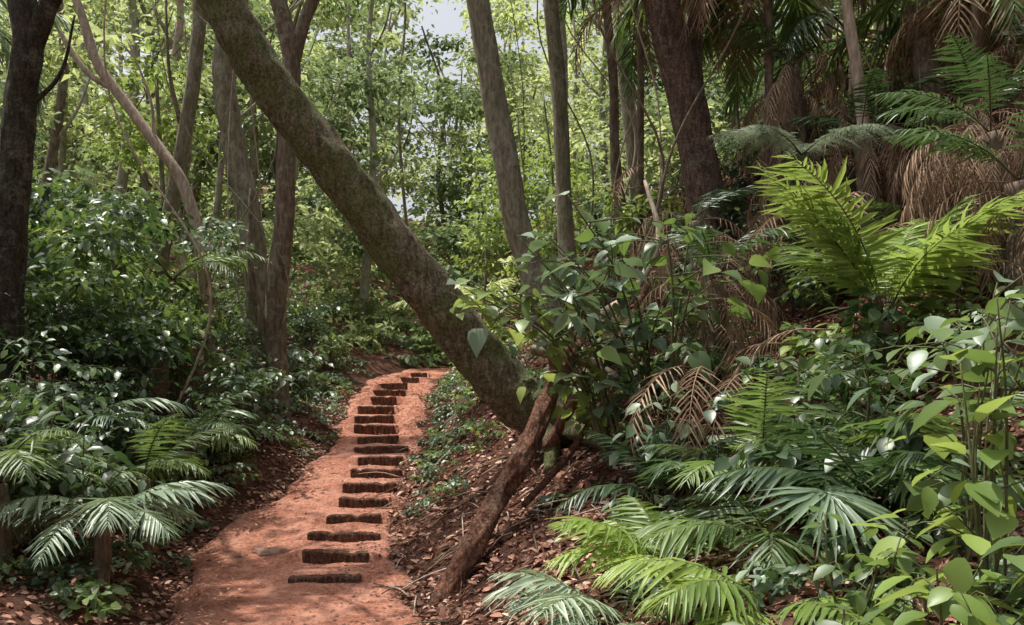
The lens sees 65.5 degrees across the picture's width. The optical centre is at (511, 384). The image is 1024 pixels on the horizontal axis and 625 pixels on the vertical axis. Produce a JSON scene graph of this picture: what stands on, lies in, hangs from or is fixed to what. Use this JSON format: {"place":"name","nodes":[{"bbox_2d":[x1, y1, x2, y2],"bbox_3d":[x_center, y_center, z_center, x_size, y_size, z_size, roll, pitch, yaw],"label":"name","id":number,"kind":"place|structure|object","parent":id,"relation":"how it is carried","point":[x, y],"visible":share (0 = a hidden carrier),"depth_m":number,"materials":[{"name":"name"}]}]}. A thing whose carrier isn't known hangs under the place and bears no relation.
{"place":"outdoors","nodes":[
{"label":"outdoors","id":0,"kind":"place"},
{"bbox_2d":[168,368,453,624],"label":"dirt path","id":1,"kind":"structure","parent":0,"point":[265,585],"depth_m":7.13,"materials":[{"name":"brown soil"}]},
{"bbox_2d":[229,514,242,519],"bbox_3d":[-2.902,1.401,8.407,0.176,0.056,0.125,0,0,0],"label":"stone","id":2,"kind":"object","parent":1,"relation":"on","point":[234,516],"visible":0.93,"depth_m":8.36,"materials":[{"name":"grey stone"}]},
{"bbox_2d":[233,553,247,557],"bbox_3d":[-2.448,1.551,7.202,0.136,0.045,0.090,0,0,0],"label":"stone","id":3,"kind":"object","parent":1,"relation":"on","point":[238,555],"visible":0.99,"depth_m":7.17,"materials":[{"name":"stone"}]},
{"bbox_2d":[252,547,289,556],"bbox_3d":[-2.201,1.534,7.240,0.345,0.094,0.220,0,0,0],"label":"stone","id":4,"kind":"object","parent":1,"relation":"on","point":[264,551],"visible":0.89,"depth_m":7.20,"materials":[{"name":"grey stone"}]},
{"bbox_2d":[288,573,361,582],"bbox_3d":[-1.545,1.674,6.596,0.592,0.195,0.110,0,0,-4],"label":"wooden step","id":5,"kind":"object","parent":1,"relation":"on","point":[335,578],"visible":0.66,"depth_m":6.56,"materials":[{"name":"brown wood"}]},
{"bbox_2d":[302,549,368,563],"bbox_3d":[-1.579,1.586,7.153,0.594,0.208,0.122,0,0,-4],"label":"wooden step","id":6,"kind":"object","parent":1,"relation":"on","point":[318,556],"visible":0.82,"depth_m":7.10,"materials":[{"name":"brown wood"}]},
{"bbox_2d":[307,531,379,541],"bbox_3d":[-1.622,1.518,7.697,0.697,0.196,0.114,0,0,0],"label":"wooden step","id":7,"kind":"object","parent":1,"relation":"on","point":[344,536],"visible":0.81,"depth_m":7.65,"materials":[{"name":"brown wood"}]},
{"bbox_2d":[326,513,380,523],"bbox_3d":[-1.646,1.443,8.289,0.556,0.192,0.125,0,0,0],"label":"wooden step","id":8,"kind":"object","parent":1,"relation":"on","point":[351,517],"visible":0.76,"depth_m":8.25,"materials":[{"name":"brown wood"}]},
{"bbox_2d":[339,496,387,507],"bbox_3d":[-1.650,1.353,8.857,0.544,0.207,0.127,0,0,0],"label":"wooden step","id":9,"kind":"object","parent":1,"relation":"on","point":[349,502],"visible":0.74,"depth_m":8.80,"materials":[{"name":"brown wood"}]},
{"bbox_2d":[342,482,395,493],"bbox_3d":[-1.682,1.250,9.387,0.619,0.193,0.129,0,0,0],"label":"wooden step","id":10,"kind":"object","parent":1,"relation":"on","point":[364,487],"visible":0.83,"depth_m":9.35,"materials":[{"name":"brown wood"}]},
{"bbox_2d":[354,415,393,423],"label":"wooden step","id":11,"kind":"object","parent":1,"relation":"on","point":[374,419],"visible":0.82,"depth_m":13.05,"materials":[{"name":"brown wood"}]},
{"bbox_2d":[354,424,394,434],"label":"wooden step","id":12,"kind":"object","parent":1,"relation":"on","point":[371,429],"visible":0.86,"depth_m":12.35,"materials":[{"name":"brown wood"}]},
{"bbox_2d":[358,406,393,414],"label":"wooden step","id":13,"kind":"object","parent":1,"relation":"on","point":[385,410],"visible":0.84,"depth_m":13.75,"materials":[{"name":"brown wood"}]},
{"bbox_2d":[350,468,402,477],"bbox_3d":[-1.697,1.154,9.995,0.641,0.199,0.112,0,0,-2],"label":"wooden step","id":14,"kind":"object","parent":1,"relation":"on","point":[355,472],"visible":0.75,"depth_m":9.95,"materials":[{"name":"brown wood"}]},
{"bbox_2d":[357,435,398,443],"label":"wooden step","id":15,"kind":"object","parent":1,"relation":"on","point":[389,439],"visible":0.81,"depth_m":11.76,"materials":[{"name":"brown wood"}]},
{"bbox_2d":[357,456,402,465],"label":"wooden step","id":16,"kind":"object","parent":1,"relation":"on","point":[383,460],"visible":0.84,"depth_m":10.54,"materials":[{"name":"brown wood"}]},
{"bbox_2d":[354,445,408,453],"bbox_3d":[-1.834,0.959,11.194,0.756,0.195,0.116,0,0,-1],"label":"wooden step","id":17,"kind":"object","parent":1,"relation":"on","point":[378,449],"visible":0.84,"depth_m":11.15,"materials":[{"name":"brown wood"}]},
{"bbox_2d":[370,396,395,405],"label":"wooden step","id":18,"kind":"object","parent":1,"relation":"on","point":[383,400],"visible":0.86,"depth_m":14.53,"materials":[{"name":"brown wood"}]},
{"bbox_2d":[372,390,404,396],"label":"wooden step","id":19,"kind":"object","parent":1,"relation":"on","point":[387,393],"visible":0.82,"depth_m":15.34,"materials":[{"name":"brown wood"}]},
{"bbox_2d":[380,382,407,389],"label":"wooden step","id":20,"kind":"object","parent":1,"relation":"on","point":[395,386],"visible":0.85,"depth_m":16.13,"materials":[{"name":"brown wood"}]},
{"bbox_2d":[391,566,402,569],"bbox_3d":[-0.997,1.594,6.902,0.109,0.039,0.078,0,0,0],"label":"stone","id":21,"kind":"object","parent":1,"relation":"on","point":[397,567],"visible":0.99,"depth_m":6.88,"materials":[{"name":"brown stone"}]},
{"bbox_2d":[397,376,418,382],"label":"wooden step","id":22,"kind":"object","parent":1,"relation":"on","point":[410,380],"visible":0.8,"depth_m":16.92,"materials":[{"name":"brown wood"}]},
{"bbox_2d":[410,373,426,376],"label":"wooden step","id":23,"kind":"object","parent":1,"relation":"on","point":[418,374],"visible":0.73,"depth_m":17.72,"materials":[{"name":"brown wood"}]},
{"bbox_2d":[0,0,867,222],"label":"sky","id":24,"kind":"structure","parent":0,"point":[447,20],"materials":[{"name":"white"}]},
{"bbox_2d":[0,52,1023,624],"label":"ground","id":25,"kind":"structure","parent":0,"point":[380,362],"depth_m":7.69,"materials":[{"name":"brown soil"}]},
{"bbox_2d":[0,0,75,478],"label":"forest tree","id":26,"kind":"object","parent":25,"relation":"on","point":[31,22],"visible":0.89,"depth_m":7.90,"materials":[{"name":"brown plant"}]},
{"bbox_2d":[0,0,80,124],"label":"tree","id":27,"kind":"object","parent":25,"relation":"on","point":[5,43],"visible":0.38,"depth_m":10.82,"materials":[{"name":"green plant"}]},
{"bbox_2d":[0,428,131,564],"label":"palm","id":28,"kind":"object","parent":25,"relation":"on","point":[8,459],"visible":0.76,"depth_m":5.55,"materials":[{"name":"green plant"}]},
{"bbox_2d":[0,392,200,452],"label":"palm","id":29,"kind":"object","parent":25,"relation":"on","point":[113,416],"visible":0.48,"depth_m":7.66,"materials":[{"name":"green plant"}]},
{"bbox_2d":[26,219,194,319],"bbox_3d":[-6.299,-1.315,12.977,2.869,2.468,3.091,0,0,32],"label":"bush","id":30,"kind":"object","parent":25,"relation":"on","point":[57,227],"visible":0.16,"depth_m":12.83,"materials":[{"name":"green plant"}]},
{"bbox_2d":[0,480,237,587],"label":"palm","id":31,"kind":"object","parent":25,"relation":"on","point":[132,510],"visible":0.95,"depth_m":5.48,"materials":[{"name":"green plant"}]},
{"bbox_2d":[23,413,246,564],"bbox_3d":[-3.007,0.904,6.675,1.383,1.360,1.710,0,0,29],"label":"palm","id":32,"kind":"object","parent":25,"relation":"on","point":[174,459],"visible":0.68,"depth_m":6.59,"materials":[{"name":"green plant"}]},
{"bbox_2d":[55,0,218,394],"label":"dead tree","id":33,"kind":"object","parent":25,"relation":"on","point":[147,131],"visible":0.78,"depth_m":11.94,"materials":[{"name":"wood"}]},
{"bbox_2d":[72,239,271,408],"bbox_3d":[-4.969,-0.778,11.590,2.692,2.465,2.496,0,0,-24],"label":"palm","id":34,"kind":"object","parent":25,"relation":"on","point":[211,259],"visible":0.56,"depth_m":11.45,"materials":[{"name":"green plant"}]},
{"bbox_2d":[65,408,287,452],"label":"palm","id":35,"kind":"object","parent":25,"relation":"on","point":[233,446],"visible":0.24,"depth_m":9.19,"materials":[{"name":"green plant"}]},
{"bbox_2d":[97,391,257,480],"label":"palm","id":36,"kind":"object","parent":25,"relation":"on","point":[202,424],"visible":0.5,"depth_m":8.56,"materials":[{"name":"green plant"}]},
{"bbox_2d":[212,36,266,395],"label":"forest tree","id":37,"kind":"object","parent":25,"relation":"on","point":[241,179],"visible":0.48,"depth_m":12.85,"materials":[{"name":"brown plant"}]},
{"bbox_2d":[246,0,319,416],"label":"forest tree","id":38,"kind":"object","parent":25,"relation":"on","point":[292,40],"visible":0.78,"depth_m":11.89,"materials":[{"name":"brown plant"}]},
{"bbox_2d":[0,31,597,568],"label":"forest understory","id":39,"kind":"object","parent":25,"relation":"on","point":[68,307],"visible":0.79,"depth_m":9.71,"materials":[{"name":"green plant"}]},
{"bbox_2d":[196,0,638,474],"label":"leaning tree","id":40,"kind":"object","parent":25,"relation":"on","point":[495,374],"visible":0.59,"depth_m":8.00,"materials":[{"name":"brown plant"}]},
{"bbox_2d":[387,277,523,319],"bbox_3d":[-1.141,-1.402,19.906,3.325,2.274,3.096,0,0,30],"label":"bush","id":41,"kind":"object","parent":25,"relation":"on","point":[465,291],"visible":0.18,"depth_m":19.30,"materials":[{"name":"green plant"}]},
{"bbox_2d":[0,0,932,378],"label":"distant forest","id":42,"kind":"object","parent":25,"relation":"on","point":[70,100],"visible":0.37,"depth_m":24.93,"materials":[{"name":"green plant"}]},
{"bbox_2d":[428,319,589,607],"bbox_3d":[0.090,0.535,6.966,0.325,2.554,2.592,0,0,31],"label":"fallen log","id":43,"kind":"object","parent":25,"relation":"on","point":[474,541],"visible":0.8,"depth_m":6.67,"materials":[{"name":"brown wood"}]},
{"bbox_2d":[0,5,1023,624],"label":"leaf litter","id":44,"kind":"object","parent":25,"relation":"on","point":[598,513],"visible":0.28,"depth_m":6.66,"materials":[{"name":"beige plant"}]},
{"bbox_2d":[0,174,1023,624],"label":"groundcover","id":45,"kind":"object","parent":25,"relation":"on","point":[88,590],"visible":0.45,"depth_m":6.85,"materials":[{"name":"green plant"}]},
{"bbox_2d":[466,0,563,345],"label":"forest tree","id":46,"kind":"object","parent":25,"relation":"on","point":[511,194],"visible":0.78,"depth_m":10.85,"materials":[{"name":"grey plant"}]},
{"bbox_2d":[103,0,935,415],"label":"lianas","id":47,"kind":"object","parent":25,"relation":"on","point":[663,168],"visible":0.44,"depth_m":11.85,"materials":[{"name":"brown plant"}]},
{"bbox_2d":[543,0,578,303],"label":"forest tree","id":48,"kind":"object","parent":25,"relation":"on","point":[565,229],"visible":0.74,"depth_m":12.89,"materials":[{"name":"grey plant"}]},
{"bbox_2d":[480,568,670,624],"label":"palm","id":49,"kind":"object","parent":25,"relation":"on","point":[560,601],"visible":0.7,"depth_m":4.32,"materials":[{"name":"green plant"}]},
{"bbox_2d":[521,179,660,507],"bbox_3d":[0.816,-0.615,7.926,2.339,3.388,1.127,0,0,-32],"label":"dead branch","id":50,"kind":"object","parent":25,"relation":"on","point":[554,435],"visible":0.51,"depth_m":7.85,"materials":[{"name":"brown wood"}]},
{"bbox_2d":[446,191,780,469],"bbox_3d":[0.944,-0.414,7.010,2.975,2.414,1.930,0,0,0],"label":"broadleaf sapling","id":51,"kind":"object","parent":25,"relation":"on","point":[554,268],"visible":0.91,"depth_m":6.86,"materials":[{"name":"green plant"}]},
{"bbox_2d":[601,0,630,230],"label":"forest tree","id":52,"kind":"object","parent":25,"relation":"on","point":[613,112],"visible":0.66,"depth_m":13.43,"materials":[{"name":"brown plant"}]},
{"bbox_2d":[545,0,738,233],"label":"palm tree","id":53,"kind":"object","parent":25,"relation":"on","point":[638,62],"visible":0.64,"depth_m":12.79,"materials":[{"name":"green plant"}]},
{"bbox_2d":[553,419,760,516],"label":"palm","id":54,"kind":"object","parent":25,"relation":"on","point":[654,470],"visible":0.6,"depth_m":5.83,"materials":[{"name":"green plant"}]},
{"bbox_2d":[544,495,802,600],"bbox_3d":[1.005,0.991,4.831,1.639,0.464,1.516,0,0,22],"label":"palm","id":55,"kind":"object","parent":25,"relation":"on","point":[617,536],"visible":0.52,"depth_m":4.83,"materials":[{"name":"green plant"}]},
{"bbox_2d":[601,312,752,390],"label":"palm","id":56,"kind":"object","parent":25,"relation":"on","point":[689,352],"visible":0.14,"depth_m":8.25,"materials":[{"name":"green plant"}]},
{"bbox_2d":[643,0,735,240],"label":"forest tree","id":57,"kind":"object","parent":25,"relation":"on","point":[681,69],"visible":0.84,"depth_m":10.30,"materials":[{"name":"brown plant"}]},
{"bbox_2d":[628,185,763,314],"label":"dead palm","id":58,"kind":"object","parent":25,"relation":"on","point":[709,200],"visible":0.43,"depth_m":9.13,"materials":[{"name":"brown plant"}]},
{"bbox_2d":[636,254,787,315],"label":"palm","id":59,"kind":"object","parent":25,"relation":"on","point":[717,265],"visible":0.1,"depth_m":9.18,"materials":[{"name":"green plant"}]},
{"bbox_2d":[632,225,807,383],"bbox_3d":[1.999,-0.729,7.863,1.658,1.847,1.873,0,0,0],"label":"dead palm","id":60,"kind":"object","parent":25,"relation":"on","point":[711,338],"visible":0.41,"depth_m":7.57,"materials":[{"name":"brown plant"}]},
{"bbox_2d":[591,557,893,624],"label":"palm","id":61,"kind":"object","parent":25,"relation":"on","point":[708,587],"visible":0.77,"depth_m":3.52,"materials":[{"name":"green plant"}]},
{"bbox_2d":[608,0,901,189],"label":"palm tree","id":62,"kind":"object","parent":25,"relation":"on","point":[712,38],"visible":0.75,"depth_m":11.24,"materials":[{"name":"green plant"}]},
{"bbox_2d":[632,454,894,578],"bbox_3d":[1.462,0.685,4.723,1.558,0.636,1.645,0,0,0],"label":"palm","id":63,"kind":"object","parent":25,"relation":"on","point":[683,532],"visible":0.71,"depth_m":4.42,"materials":[{"name":"green plant"}]},
{"bbox_2d":[504,0,1023,520],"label":"slope undergrowth","id":64,"kind":"object","parent":25,"relation":"on","point":[852,372],"visible":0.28,"depth_m":6.04,"materials":[{"name":"green plant"}]},
{"bbox_2d":[634,368,906,503],"bbox_3d":[1.741,0.375,5.715,1.675,0.943,1.951,0,0,0],"label":"palm","id":65,"kind":"object","parent":25,"relation":"on","point":[749,416],"visible":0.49,"depth_m":5.20,"materials":[{"name":"green plant"}]},
{"bbox_2d":[722,15,848,186],"bbox_3d":[3.549,-3.414,10.345,1.583,2.372,1.682,0,0,16],"label":"tree fern","id":66,"kind":"object","parent":25,"relation":"on","point":[793,90],"visible":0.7,"depth_m":10.08,"materials":[{"name":"brown plant"}]},
{"bbox_2d":[731,107,879,167],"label":"palm","id":67,"kind":"object","parent":25,"relation":"on","point":[851,111],"visible":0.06,"depth_m":10.85,"materials":[{"name":"green plant"}]},
{"bbox_2d":[707,123,905,322],"bbox_3d":[3.187,-1.631,8.287,2.038,2.289,1.733,0,0,-30],"label":"tree fern","id":68,"kind":"object","parent":25,"relation":"on","point":[802,149],"visible":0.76,"depth_m":8.39,"materials":[{"name":"green plant"}]},
{"bbox_2d":[758,0,881,230],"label":"forest tree","id":69,"kind":"object","parent":25,"relation":"on","point":[854,54],"visible":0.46,"depth_m":8.95,"materials":[{"name":"beige plant"}]},
{"bbox_2d":[715,0,962,130],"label":"palm tree","id":70,"kind":"object","parent":25,"relation":"on","point":[803,22],"visible":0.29,"depth_m":11.76,"materials":[{"name":"green plant"}]},
{"bbox_2d":[694,408,1023,522],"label":"palm","id":71,"kind":"object","parent":25,"relation":"on","point":[770,476],"visible":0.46,"depth_m":4.20,"materials":[{"name":"green plant"}]},
{"bbox_2d":[784,67,949,235],"bbox_3d":[4.039,-2.356,8.834,1.694,2.010,1.870,0,0,0],"label":"tree fern","id":72,"kind":"object","parent":25,"relation":"on","point":[867,180],"visible":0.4,"depth_m":8.72,"materials":[{"name":"brown plant"}]},
{"bbox_2d":[722,271,1023,624],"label":"broadleaf shrub","id":73,"kind":"object","parent":25,"relation":"on","point":[998,502],"visible":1,"depth_m":3.05,"materials":[{"name":"green plant"}]},
{"bbox_2d":[724,380,1023,483],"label":"palm","id":74,"kind":"object","parent":25,"relation":"on","point":[868,437],"visible":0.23,"depth_m":4.73,"materials":[{"name":"green plant"}]},
{"bbox_2d":[742,442,1017,566],"bbox_3d":[1.828,0.689,3.896,1.496,0.725,0.732,0,0,-35],"label":"fan palm","id":75,"kind":"object","parent":25,"relation":"on","point":[841,501],"visible":0.54,"depth_m":3.73,"materials":[{"name":"green plant"}]},
{"bbox_2d":[751,151,1023,386],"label":"palm","id":76,"kind":"object","parent":25,"relation":"on","point":[905,264],"visible":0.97,"depth_m":6.10,"materials":[{"name":"green plant"}]},
{"bbox_2d":[852,195,968,230],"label":"palm","id":77,"kind":"object","parent":25,"relation":"on","point":[882,205],"visible":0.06,"depth_m":8.20,"materials":[{"name":"green plant"}]},
{"bbox_2d":[821,0,1023,127],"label":"palm tree","id":78,"kind":"object","parent":25,"relation":"on","point":[973,29],"visible":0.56,"depth_m":9.07,"materials":[{"name":"green plant"}]},
{"bbox_2d":[901,0,953,181],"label":"forest tree","id":79,"kind":"object","parent":25,"relation":"on","point":[922,52],"visible":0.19,"depth_m":9.15,"materials":[{"name":"brown plant"}]},
{"bbox_2d":[862,0,1023,70],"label":"palm tree","id":80,"kind":"object","parent":25,"relation":"on","point":[881,38],"visible":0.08,"depth_m":10.10,"materials":[{"name":"green plant"}]},
{"bbox_2d":[869,52,1023,290],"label":"tree fern","id":81,"kind":"object","parent":25,"relation":"on","point":[995,141],"visible":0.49,"depth_m":6.80,"materials":[{"name":"brown plant"}]},
{"bbox_2d":[878,64,1022,123],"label":"palm","id":82,"kind":"object","parent":25,"relation":"on","point":[907,113],"visible":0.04,"depth_m":10.36,"materials":[{"name":"green plant"}]},
{"bbox_2d":[878,95,1023,319],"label":"tree fern","id":83,"kind":"object","parent":25,"relation":"on","point":[1014,247],"visible":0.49,"depth_m":6.19,"materials":[{"name":"brown plant"}]},
{"bbox_2d":[892,31,1023,229],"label":"tree fern","id":84,"kind":"object","parent":25,"relation":"on","point":[969,60],"visible":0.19,"depth_m":7.48,"materials":[{"name":"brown plant"}]},
{"bbox_2d":[900,120,1022,179],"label":"palm","id":85,"kind":"object","parent":25,"relation":"on","point":[961,134],"visible":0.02,"depth_m":8.48,"materials":[{"name":"green plant"}]},
{"bbox_2d":[911,0,1016,109],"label":"dead palm","id":86,"kind":"object","parent":25,"relation":"on","point":[985,26],"visible":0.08,"depth_m":9.24,"materials":[{"name":"brown plant"}]},
{"bbox_2d":[956,20,1023,174],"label":"dead palm","id":87,"kind":"object","parent":25,"relation":"on","point":[1021,58],"visible":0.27,"depth_m":8.32,"materials":[{"name":"brown plant"}]}
]}

